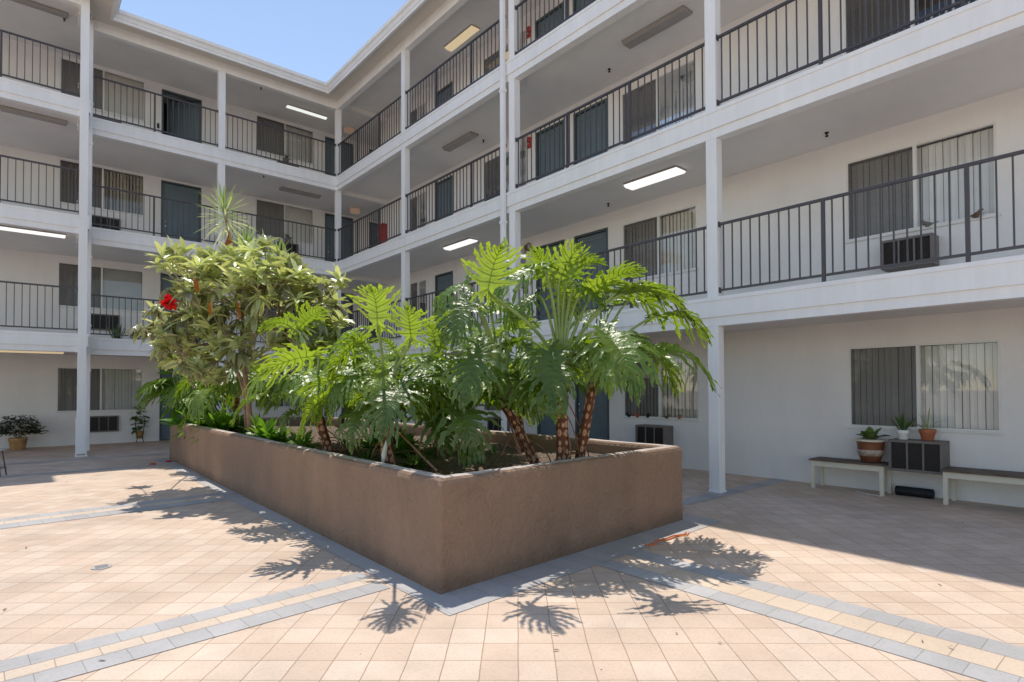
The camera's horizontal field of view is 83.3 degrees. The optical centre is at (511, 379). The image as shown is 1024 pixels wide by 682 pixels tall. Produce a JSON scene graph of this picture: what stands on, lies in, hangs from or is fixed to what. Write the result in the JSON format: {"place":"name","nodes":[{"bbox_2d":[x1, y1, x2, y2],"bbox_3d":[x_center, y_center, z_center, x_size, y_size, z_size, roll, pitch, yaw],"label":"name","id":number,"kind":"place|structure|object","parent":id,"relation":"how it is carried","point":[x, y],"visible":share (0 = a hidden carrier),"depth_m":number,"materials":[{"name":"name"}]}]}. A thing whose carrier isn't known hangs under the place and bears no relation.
{"place":"outdoors","nodes":[
{"label":"outdoors","id":0,"kind":"place"},
{"bbox_2d":[120,0,406,81],"label":"sky","id":1,"kind":"structure","parent":0,"point":[312,38],"materials":[{"name":"blue"}]},
{"bbox_2d":[0,440,1023,681],"bbox_3d":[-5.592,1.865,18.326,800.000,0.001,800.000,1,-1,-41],"label":"paving","id":2,"kind":"structure","parent":0,"point":[898,555],"depth_m":4.29,"materials":[{"name":"tile"}]},
{"bbox_2d":[0,415,47,449],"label":"potted shrub","id":3,"kind":"object","parent":2,"relation":"on","point":[19,442],"visible":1,"depth_m":14.82,"materials":[{"name":"green plant"}]},
{"bbox_2d":[0,495,223,523],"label":"path strip","id":4,"kind":"object","parent":2,"relation":"on","point":[79,513],"visible":1,"depth_m":7.26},
{"bbox_2d":[0,493,229,528],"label":"path stripe","id":5,"kind":"object","parent":2,"relation":"on","point":[49,520],"visible":1,"depth_m":7.25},
{"bbox_2d":[129,407,149,441],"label":"potted plant","id":6,"kind":"object","parent":2,"relation":"on","point":[139,434],"visible":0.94,"depth_m":16.86,"materials":[{"name":"green plant"}]},
{"bbox_2d":[0,577,377,681],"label":"path strip","id":7,"kind":"object","parent":2,"relation":"on","point":[53,663],"visible":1,"depth_m":3.57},
{"bbox_2d":[0,572,389,681],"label":"path stripe","id":8,"kind":"object","parent":2,"relation":"on","point":[96,663],"visible":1,"depth_m":3.59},
{"bbox_2d":[0,0,390,456],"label":"apartment wing","id":9,"kind":"structure","parent":2,"relation":"on","point":[48,391],"depth_m":16.35,"materials":[{"name":"paint"}]},
{"bbox_2d":[0,225,65,237],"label":"ceiling light","id":10,"kind":"object","parent":9,"relation":"attached to","point":[30,231],"visible":1,"depth_m":13.49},
{"bbox_2d":[0,105,66,125],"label":"ceiling light","id":11,"kind":"object","parent":9,"relation":"attached to","point":[28,114],"visible":1,"depth_m":13.54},
{"bbox_2d":[0,281,77,330],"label":"railing","id":12,"kind":"object","parent":9,"relation":"on","point":[37,285],"visible":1,"depth_m":12.90,"materials":[{"name":"metal"}]},
{"bbox_2d":[10,0,67,18],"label":"ceiling light","id":13,"kind":"object","parent":9,"relation":"attached to","point":[45,8],"visible":1,"depth_m":14.07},
{"bbox_2d":[0,154,78,213],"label":"railing","id":14,"kind":"object","parent":9,"relation":"on","point":[46,164],"visible":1,"depth_m":12.94,"materials":[{"name":"metal"}]},
{"bbox_2d":[0,29,79,96],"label":"railing","id":15,"kind":"object","parent":9,"relation":"on","point":[28,38],"visible":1,"depth_m":12.94,"materials":[{"name":"metal"}]},
{"bbox_2d":[86,20,93,450],"bbox_3d":[-10.419,-3.567,14.197,0.104,10.650,0.104,1,-1,-41],"label":"downpipe","id":16,"kind":"object","parent":9,"relation":"attached to","point":[89,325],"visible":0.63,"depth_m":14.17,"materials":[{"name":"metal"}]},
{"bbox_2d":[55,367,143,412],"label":"window","id":17,"kind":"structure","parent":9,"relation":"in","point":[101,396],"depth_m":16.71,"materials":[{"name":"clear glass"}]},
{"bbox_2d":[56,262,144,312],"bbox_3d":[-11.885,-2.623,16.684,2.080,1.255,0.185,1,-1,-41],"label":"window","id":18,"kind":"structure","parent":9,"relation":"in","point":[119,282],"depth_m":16.82,"materials":[{"name":"clear glass"}]},
{"bbox_2d":[57,159,144,216],"bbox_3d":[-11.905,-5.512,16.747,2.080,1.255,0.212,1,-1,-41],"label":"window","id":19,"kind":"structure","parent":9,"relation":"in","point":[100,177],"depth_m":16.68,"materials":[{"name":"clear glass"}]},
{"bbox_2d":[60,57,145,122],"bbox_3d":[-11.903,-8.377,16.785,2.080,1.245,0.172,1,-1,-41],"label":"window","id":20,"kind":"structure","parent":9,"relation":"in","point":[130,97],"depth_m":16.95,"materials":[{"name":"clear glass"}]},
{"bbox_2d":[90,415,118,431],"bbox_3d":[-11.760,1.288,16.576,0.720,0.460,0.069,1,-1,-41],"label":"air conditioner","id":21,"kind":"object","parent":9,"relation":"attached to","point":[104,423],"visible":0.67,"depth_m":16.59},
{"bbox_2d":[91,313,119,330],"bbox_3d":[-11.771,-1.642,16.630,0.720,0.460,0.069,1,-1,-41],"label":"air conditioner","id":22,"kind":"object","parent":9,"relation":"attached to","point":[116,319],"visible":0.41,"depth_m":16.62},
{"bbox_2d":[92,215,120,230],"bbox_3d":[-11.783,-4.471,16.682,0.720,0.460,0.069,1,-1,-41],"label":"air conditioner","id":23,"kind":"object","parent":9,"relation":"attached to","point":[104,220],"visible":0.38,"depth_m":16.69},
{"bbox_2d":[91,294,199,339],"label":"railing","id":24,"kind":"object","parent":9,"relation":"on","point":[137,299],"visible":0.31,"depth_m":14.68,"materials":[{"name":"metal"}]},
{"bbox_2d":[92,183,217,243],"bbox_3d":[-9.388,-4.294,15.279,2.870,1.145,0.060,1,-1,-41],"label":"railing","id":25,"kind":"object","parent":9,"relation":"on","point":[154,197],"visible":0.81,"depth_m":15.20,"materials":[{"name":"metal"}]},
{"bbox_2d":[93,74,217,146],"bbox_3d":[-9.399,-7.043,15.330,2.870,1.145,0.060,1,-1,-41],"label":"railing","id":26,"kind":"object","parent":9,"relation":"on","point":[155,94],"visible":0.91,"depth_m":15.25,"materials":[{"name":"metal"}]},
{"bbox_2d":[161,369,189,438],"bbox_3d":[-10.330,0.764,17.904,1.002,2.160,0.100,1,-1,-41],"label":"door","id":27,"kind":"structure","parent":9,"relation":"in","point":[165,430],"depth_m":17.66,"materials":[{"name":"paint"}]},
{"bbox_2d":[162,275,198,340],"bbox_3d":[-10.341,-2.070,17.956,1.002,2.230,0.100,1,-1,-41],"label":"door","id":28,"kind":"structure","parent":9,"relation":"in","point":[165,283],"depth_m":17.78,"materials":[{"name":"paint"}]},
{"bbox_2d":[163,183,198,241],"bbox_3d":[-10.352,-4.875,18.008,1.002,2.340,0.100,1,-1,-41],"label":"door","id":29,"kind":"structure","parent":9,"relation":"in","point":[170,191],"depth_m":18.02,"materials":[{"name":"paint"}]},
{"bbox_2d":[167,102,198,142],"bbox_3d":[-10.510,-7.652,18.412,1.002,2.410,0.040,0,-1,-3],"label":"door","id":30,"kind":"structure","parent":9,"relation":"in","point":[183,112],"depth_m":18.41,"materials":[{"name":"paint"}]},
{"bbox_2d":[225,113,335,175],"bbox_3d":[-6.915,-7.067,17.455,3.287,1.040,0.060,1,-1,-41],"label":"railing","id":31,"kind":"object","parent":9,"relation":"attached to","point":[256,154],"visible":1,"depth_m":17.20,"materials":[{"name":"metal"}]},
{"bbox_2d":[227,209,335,260],"bbox_3d":[-6.904,-4.317,17.404,3.287,1.040,0.060,1,-1,-41],"label":"railing","id":32,"kind":"object","parent":9,"relation":"attached to","point":[270,218],"visible":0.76,"depth_m":17.57,"materials":[{"name":"metal"}]},
{"bbox_2d":[255,199,314,244],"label":"window","id":33,"kind":"structure","parent":9,"relation":"in","point":[263,207],"depth_m":20.05,"materials":[{"name":"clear glass"}]},
{"bbox_2d":[255,115,314,165],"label":"window","id":34,"kind":"structure","parent":9,"relation":"in","point":[265,129],"depth_m":20.06,"materials":[{"name":"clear glass"}]},
{"bbox_2d":[326,215,350,261],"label":"door","id":35,"kind":"structure","parent":9,"relation":"in","point":[330,221],"depth_m":21.26,"materials":[{"name":"paint"}]},
{"bbox_2d":[326,139,350,175],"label":"door","id":36,"kind":"structure","parent":9,"relation":"in","point":[330,149],"depth_m":21.28,"materials":[{"name":"paint"}]},
{"bbox_2d":[0,453,788,505],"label":"path stripe","id":37,"kind":"object","parent":2,"relation":"on","point":[699,498],"visible":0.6,"depth_m":9.12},
{"bbox_2d":[170,416,682,594],"bbox_3d":[-2.805,1.267,9.662,3.595,0.856,11.207,1,-1,-41],"label":"planter","id":38,"kind":"object","parent":2,"relation":"on","point":[450,524],"visible":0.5,"depth_m":5.41,"materials":[{"name":"paint"}]},
{"bbox_2d":[158,294,204,416],"bbox_3d":[-5.471,-0.238,9.759,0.292,1.941,3.320,0,-1,-20],"label":"hibiscus","id":39,"kind":"object","parent":38,"relation":"in","point":[167,300],"visible":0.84,"depth_m":8.34,"materials":[{"name":"red plant"}]},
{"bbox_2d":[155,353,214,427],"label":"ginger plant","id":40,"kind":"object","parent":38,"relation":"on","point":[174,415],"visible":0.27,"depth_m":12.10,"materials":[{"name":"green plant"}]},
{"bbox_2d":[135,378,241,415],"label":"philodendron","id":41,"kind":"object","parent":38,"relation":"in","point":[152,386],"visible":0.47,"depth_m":11.92,"materials":[{"name":"green plant"}]},
{"bbox_2d":[160,403,229,441],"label":"ground plant","id":42,"kind":"object","parent":38,"relation":"on","point":[177,421],"visible":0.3,"depth_m":11.65,"materials":[{"name":"green plant"}]},
{"bbox_2d":[188,403,255,444],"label":"ground plant","id":43,"kind":"object","parent":38,"relation":"in","point":[219,419],"visible":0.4,"depth_m":10.82,"materials":[{"name":"green plant"}]},
{"bbox_2d":[196,181,258,315],"bbox_3d":[-4.607,-1.987,9.248,1.003,2.432,1.037,1,-1,-41],"label":"dracaena","id":44,"kind":"object","parent":38,"relation":"in","point":[227,230],"visible":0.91,"depth_m":9.22,"materials":[{"name":"green plant"}]},
{"bbox_2d":[173,362,288,431],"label":"philodendron","id":45,"kind":"object","parent":38,"relation":"in","point":[231,389],"visible":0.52,"depth_m":10.45,"materials":[{"name":"green plant"}]},
{"bbox_2d":[124,229,355,432],"bbox_3d":[-4.424,-0.715,8.893,4.117,3.290,2.576,0,-1,3],"label":"whorl leaved tree","id":46,"kind":"object","parent":38,"relation":"on","point":[248,281],"visible":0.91,"depth_m":8.47,"materials":[{"name":"green plant"}]},
{"bbox_2d":[226,224,269,304],"bbox_3d":[-3.990,-1.551,8.659,0.782,1.596,0.750,1,-1,-41],"label":"dracaena","id":47,"kind":"object","parent":38,"relation":"in","point":[244,237],"visible":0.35,"depth_m":8.59,"materials":[{"name":"green plant"}]},
{"bbox_2d":[239,412,293,442],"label":"ground plant","id":48,"kind":"object","parent":38,"relation":"in","point":[260,427],"visible":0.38,"depth_m":9.23,"materials":[{"name":"green plant"}]},
{"bbox_2d":[265,427,291,443],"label":"ground plant","id":49,"kind":"object","parent":38,"relation":"on","point":[278,437],"visible":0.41,"depth_m":9.10,"materials":[{"name":"green plant"}]},
{"bbox_2d":[290,429,320,447],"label":"ground plant","id":50,"kind":"object","parent":38,"relation":"on","point":[299,441],"visible":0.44,"depth_m":8.13,"materials":[{"name":"green plant"}]},
{"bbox_2d":[229,301,397,454],"bbox_3d":[-2.171,0.001,6.606,1.898,2.023,2.616,0,-1,-28],"label":"philodendron","id":51,"kind":"object","parent":38,"relation":"in","point":[300,378],"visible":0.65,"depth_m":6.42,"materials":[{"name":"green plant"}]},
{"bbox_2d":[293,337,444,443],"bbox_3d":[-1.896,0.191,8.316,2.460,1.679,2.682,1,-1,-41],"label":"philodendron","id":52,"kind":"object","parent":38,"relation":"in","point":[386,356],"visible":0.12,"depth_m":8.10,"materials":[{"name":"green plant"}]},
{"bbox_2d":[299,437,462,461],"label":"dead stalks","id":53,"kind":"object","parent":38,"relation":"on","point":[422,445],"visible":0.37,"depth_m":7.33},
{"bbox_2d":[295,284,479,464],"bbox_3d":[-1.072,0.127,5.675,1.847,1.704,2.007,1,-1,-41],"label":"philodendron","id":54,"kind":"object","parent":38,"relation":"in","point":[387,394],"visible":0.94,"depth_m":5.38,"materials":[{"name":"green plant"}]},
{"bbox_2d":[393,432,420,456],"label":"ground plant","id":55,"kind":"object","parent":38,"relation":"in","point":[403,444],"visible":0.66,"depth_m":7.41,"materials":[{"name":"green plant"}]},
{"bbox_2d":[396,446,438,469],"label":"ground plant","id":56,"kind":"object","parent":38,"relation":"on","point":[416,462],"visible":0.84,"depth_m":6.36,"materials":[{"name":"green plant"}]},
{"bbox_2d":[321,322,535,456],"bbox_3d":[-0.941,0.123,7.175,2.738,1.767,2.291,1,-1,-41],"label":"philodendron","id":57,"kind":"object","parent":38,"relation":"in","point":[444,367],"visible":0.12,"depth_m":6.99,"materials":[{"name":"green plant"}]},
{"bbox_2d":[422,273,585,469],"bbox_3d":[-0.189,-0.072,5.934,2.003,2.146,1.910,1,-1,-41],"label":"philodendron","id":58,"kind":"object","parent":38,"relation":"in","point":[477,370],"visible":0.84,"depth_m":5.40,"materials":[{"name":"green plant"}]},
{"bbox_2d":[450,307,586,448],"bbox_3d":[0.137,-0.067,8.414,1.918,2.181,2.293,-1,-1,22],"label":"philodendron","id":59,"kind":"object","parent":38,"relation":"in","point":[520,418],"visible":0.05,"depth_m":8.41,"materials":[{"name":"green plant"}]},
{"bbox_2d":[460,237,686,460],"bbox_3d":[0.482,-0.176,5.298,2.222,2.277,2.151,1,-1,-41],"label":"philodendron","id":60,"kind":"object","parent":38,"relation":"in","point":[552,373],"visible":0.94,"depth_m":5.25,"materials":[{"name":"green plant"}]},
{"bbox_2d":[508,288,721,460],"bbox_3d":[0.999,-0.003,5.968,2.110,1.971,1.806,0,-1,1],"label":"philodendron","id":61,"kind":"object","parent":38,"relation":"in","point":[593,380],"visible":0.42,"depth_m":5.86,"materials":[{"name":"green plant"}]},
{"bbox_2d":[155,458,721,614],"bbox_3d":[-2.744,1.691,9.658,4.040,0.001,11.880,1,-1,-41],"label":"paving border","id":62,"kind":"object","parent":2,"relation":"on","point":[463,599],"visible":0.7,"depth_m":5.06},
{"bbox_2d":[326,0,1023,506],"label":"apartment wing","id":63,"kind":"structure","parent":2,"relation":"on","point":[802,372],"depth_m":9.35,"materials":[{"name":"paint"}]},
{"bbox_2d":[337,197,400,260],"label":"railing","id":64,"kind":"object","parent":63,"relation":"attached to","point":[379,223],"visible":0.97,"depth_m":16.80,"materials":[{"name":"metal"}]},
{"bbox_2d":[338,96,400,174],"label":"railing","id":65,"kind":"object","parent":63,"relation":"attached to","point":[379,125],"visible":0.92,"depth_m":16.85,"materials":[{"name":"metal"}]},
{"bbox_2d":[340,300,400,341],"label":"railing","id":66,"kind":"object","parent":63,"relation":"attached to","point":[356,322],"visible":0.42,"depth_m":16.96,"materials":[{"name":"metal"}]},
{"bbox_2d":[410,279,425,319],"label":"window","id":67,"kind":"structure","parent":63,"relation":"in","point":[417,288],"depth_m":18.31,"materials":[{"name":"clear glass"}]},
{"bbox_2d":[410,191,425,231],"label":"window","id":68,"kind":"structure","parent":63,"relation":"in","point":[425,191],"depth_m":18.37,"materials":[{"name":"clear glass"}]},
{"bbox_2d":[437,274,451,331],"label":"door","id":69,"kind":"structure","parent":63,"relation":"in","point":[443,282],"depth_m":17.26,"materials":[{"name":"paint"}]},
{"bbox_2d":[437,178,451,220],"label":"door","id":70,"kind":"structure","parent":63,"relation":"in","point":[438,186],"depth_m":17.32,"materials":[{"name":"paint"}]},
{"bbox_2d":[405,15,505,129],"bbox_3d":[-1.474,-7.105,13.710,0.060,1.145,4.095,1,-1,-41],"label":"railing","id":71,"kind":"object","parent":63,"relation":"on","point":[435,72],"visible":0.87,"depth_m":13.57,"materials":[{"name":"metal"}]},
{"bbox_2d":[405,144,506,232],"bbox_3d":[-1.463,-4.355,13.659,0.060,1.145,4.095,1,-1,-41],"label":"railing","id":72,"kind":"object","parent":63,"relation":"on","point":[471,164],"visible":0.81,"depth_m":13.54,"materials":[{"name":"metal"}]},
{"bbox_2d":[405,277,506,331],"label":"railing","id":73,"kind":"object","parent":63,"relation":"on","point":[436,292],"visible":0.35,"depth_m":14.18,"materials":[{"name":"metal"}]},
{"bbox_2d":[442,131,478,151],"bbox_3d":[-1.364,-6.224,15.123,0.280,0.075,1.270,1,-1,-41],"label":"ceiling light","id":74,"kind":"object","parent":63,"relation":"attached to","point":[460,141],"visible":1,"depth_m":15.02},
{"bbox_2d":[443,238,477,250],"bbox_3d":[-1.341,-3.478,14.866,0.270,0.075,1.200,1,-1,-41],"label":"ceiling light","id":75,"kind":"object","parent":63,"relation":"attached to","point":[458,244],"visible":1,"depth_m":14.74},
{"bbox_2d":[444,24,479,51],"bbox_3d":[-1.346,-9.114,15.419,0.280,0.075,1.260,1,-1,-41],"label":"ceiling light","id":76,"kind":"object","parent":63,"relation":"attached to","point":[462,37],"visible":1,"depth_m":15.34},
{"bbox_2d":[499,0,506,431],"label":"downpipe","id":77,"kind":"object","parent":63,"relation":"attached to","point":[502,92],"visible":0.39,"depth_m":11.94,"materials":[{"name":"metal"}]},
{"bbox_2d":[483,30,525,74],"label":"window","id":78,"kind":"structure","parent":63,"relation":"in","point":[524,43],"depth_m":15.46,"materials":[{"name":"clear glass"}]},
{"bbox_2d":[483,142,526,201],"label":"window","id":79,"kind":"structure","parent":63,"relation":"in","point":[524,147],"depth_m":15.31,"materials":[{"name":"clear glass"}]},
{"bbox_2d":[540,406,555,435],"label":"door","id":80,"kind":"structure","parent":63,"relation":"in","point":[547,426],"depth_m":13.85,"materials":[{"name":"paint"}]},
{"bbox_2d":[538,8,560,36],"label":"door","id":81,"kind":"structure","parent":63,"relation":"in","point":[556,12],"depth_m":13.92,"materials":[{"name":"paint"}]},
{"bbox_2d":[539,124,561,178],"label":"door","id":82,"kind":"structure","parent":63,"relation":"in","point":[556,128],"depth_m":13.82,"materials":[{"name":"paint"}]},
{"bbox_2d":[539,243,562,320],"bbox_3d":[0.942,-2.132,13.763,0.100,2.110,0.852,1,-1,-41],"label":"door","id":83,"kind":"structure","parent":63,"relation":"in","point":[551,247],"depth_m":13.88,"materials":[{"name":"paint"}]},
{"bbox_2d":[515,0,595,54],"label":"railing","id":84,"kind":"object","parent":63,"relation":"on","point":[567,16],"visible":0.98,"depth_m":11.24,"materials":[{"name":"metal"}]},
{"bbox_2d":[577,103,604,163],"bbox_3d":[1.766,-4.938,12.837,0.100,2.180,0.882,1,-1,-41],"label":"door","id":85,"kind":"structure","parent":63,"relation":"in","point":[593,124],"depth_m":12.85,"materials":[{"name":"paint"}]},
{"bbox_2d":[577,231,605,312],"bbox_3d":[1.777,-2.153,12.786,0.100,2.110,0.882,1,-1,-41],"label":"door","id":86,"kind":"structure","parent":63,"relation":"in","point":[597,242],"depth_m":12.76,"materials":[{"name":"paint"}]},
{"bbox_2d":[578,365,606,439],"bbox_3d":[1.789,0.671,12.734,0.100,2.060,0.882,1,-1,-41],"label":"door","id":87,"kind":"structure","parent":63,"relation":"in","point":[598,428],"depth_m":12.64,"materials":[{"name":"paint"}]},
{"bbox_2d":[515,41,704,187],"bbox_3d":[1.493,-4.431,10.204,0.060,1.145,4.310,1,-1,-41],"label":"railing","id":88,"kind":"object","parent":63,"relation":"on","point":[628,83],"visible":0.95,"depth_m":9.91,"materials":[{"name":"metal"}]},
{"bbox_2d":[519,224,706,317],"bbox_3d":[1.504,-1.681,10.153,0.060,1.145,4.310,1,-1,-41],"label":"railing","id":89,"kind":"object","parent":63,"relation":"on","point":[630,246],"visible":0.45,"depth_m":9.26,"materials":[{"name":"metal"}]},
{"bbox_2d":[635,424,672,444],"bbox_3d":[2.784,1.113,11.279,0.299,0.420,0.680,1,-1,-41],"label":"air conditioner","id":90,"kind":"object","parent":63,"relation":"attached to","point":[654,434],"visible":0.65,"depth_m":11.12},
{"bbox_2d":[623,165,685,189],"bbox_3d":[2.531,-3.578,10.277,0.310,0.075,1.130,1,-1,-41],"label":"ceiling light","id":91,"kind":"object","parent":63,"relation":"attached to","point":[659,176],"visible":1,"depth_m":10.17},
{"bbox_2d":[622,5,692,48],"bbox_3d":[2.596,-6.327,10.393,0.290,0.075,1.330,1,-1,-41],"label":"ceiling light","id":92,"kind":"object","parent":63,"relation":"attached to","point":[670,19],"visible":1,"depth_m":10.30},
{"bbox_2d":[621,59,695,144],"bbox_3d":[2.929,-5.417,11.526,0.185,1.235,1.810,1,-1,-41],"label":"window","id":93,"kind":"structure","parent":63,"relation":"in","point":[634,98],"depth_m":11.46,"materials":[{"name":"clear glass"}]},
{"bbox_2d":[622,204,698,281],"bbox_3d":[2.939,-2.643,11.474,0.181,1.245,1.810,1,-1,-41],"label":"window","id":94,"kind":"structure","parent":63,"relation":"in","point":[648,228],"depth_m":11.44,"materials":[{"name":"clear glass"}]},
{"bbox_2d":[622,356,699,420],"bbox_3d":[2.950,0.187,11.422,0.181,1.225,1.810,1,-1,-41],"label":"window","id":95,"kind":"structure","parent":63,"relation":"in","point":[654,401],"depth_m":11.37,"materials":[{"name":"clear glass"}]},
{"bbox_2d":[716,0,970,105],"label":"railing","id":96,"kind":"object","parent":63,"relation":"on","point":[821,59],"visible":1,"depth_m":7.47,"materials":[{"name":"metal"}]},
{"bbox_2d":[718,149,1023,292],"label":"railing","id":97,"kind":"object","parent":63,"relation":"on","point":[967,254],"visible":0.99,"depth_m":6.81,"materials":[{"name":"metal"}]},
{"bbox_2d":[881,232,938,272],"bbox_3d":[5.567,-1.763,8.063,0.299,0.410,0.620,1,-1,-41],"label":"air conditioner","id":98,"kind":"object","parent":63,"relation":"attached to","point":[928,249],"visible":0.71,"depth_m":7.97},
{"bbox_2d":[843,0,976,54],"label":"window","id":99,"kind":"structure","parent":63,"relation":"in","point":[858,5],"depth_m":8.57,"materials":[{"name":"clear glass"}]},
{"bbox_2d":[888,438,949,474],"bbox_3d":[5.608,1.055,7.938,0.349,0.430,0.630,1,-1,-41],"label":"air conditioner","id":100,"kind":"object","parent":63,"relation":"attached to","point":[920,456],"visible":0.87,"depth_m":7.82,"materials":[{"name":"metal"}]},
{"bbox_2d":[890,412,916,439],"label":"potted plant","id":101,"kind":"object","parent":100,"relation":"on","point":[903,433],"visible":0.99,"depth_m":8.00,"materials":[{"name":"green plant"}]},
{"bbox_2d":[906,408,949,440],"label":"potted plant","id":102,"kind":"object","parent":100,"relation":"on","point":[927,434],"visible":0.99,"depth_m":7.78,"materials":[{"name":"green plant"}]},
{"bbox_2d":[845,121,1000,243],"bbox_3d":[5.752,-2.714,8.183,0.180,1.245,1.850,1,-1,-41],"label":"window","id":103,"kind":"structure","parent":63,"relation":"in","point":[903,162],"depth_m":8.16,"materials":[{"name":"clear glass"}]},
{"bbox_2d":[847,339,1004,434],"bbox_3d":[5.764,0.115,8.132,0.181,1.225,1.850,1,-1,-41],"label":"window","id":104,"kind":"structure","parent":63,"relation":"in","point":[886,381],"depth_m":8.10,"materials":[{"name":"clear glass"}]},
{"bbox_2d":[598,550,1023,681],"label":"path stripe","id":105,"kind":"object","parent":2,"relation":"on","point":[976,671],"visible":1,"depth_m":3.75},
{"bbox_2d":[612,555,1023,676],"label":"path strip","id":106,"kind":"object","parent":2,"relation":"on","point":[1006,664],"visible":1,"depth_m":3.73,"materials":[{"name":"tile"}]},
{"bbox_2d":[809,456,891,495],"bbox_3d":[5.003,1.423,8.518,0.410,0.440,1.010,1,-1,-41],"label":"bench","id":107,"kind":"object","parent":2,"relation":"on","point":[855,464],"visible":0.9,"depth_m":8.38,"materials":[{"name":"beige paint"}]},
{"bbox_2d":[855,426,889,462],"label":"potted plant","id":108,"kind":"object","parent":107,"relation":"on","point":[870,447],"visible":1,"depth_m":8.22,"materials":[{"name":"brown ceramic"}]},
{"bbox_2d":[895,486,934,498],"bbox_3d":[5.583,1.566,7.985,0.130,0.130,0.450,1,-1,-41],"label":"bolster","id":109,"kind":"object","parent":2,"relation":"on","point":[915,492],"visible":1,"depth_m":7.93,"materials":[{"name":"black fabric"}]},
{"bbox_2d":[940,466,1023,504],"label":"bench","id":110,"kind":"object","parent":2,"relation":"on","point":[987,475],"visible":1,"depth_m":7.27,"materials":[{"name":"beige paint"}]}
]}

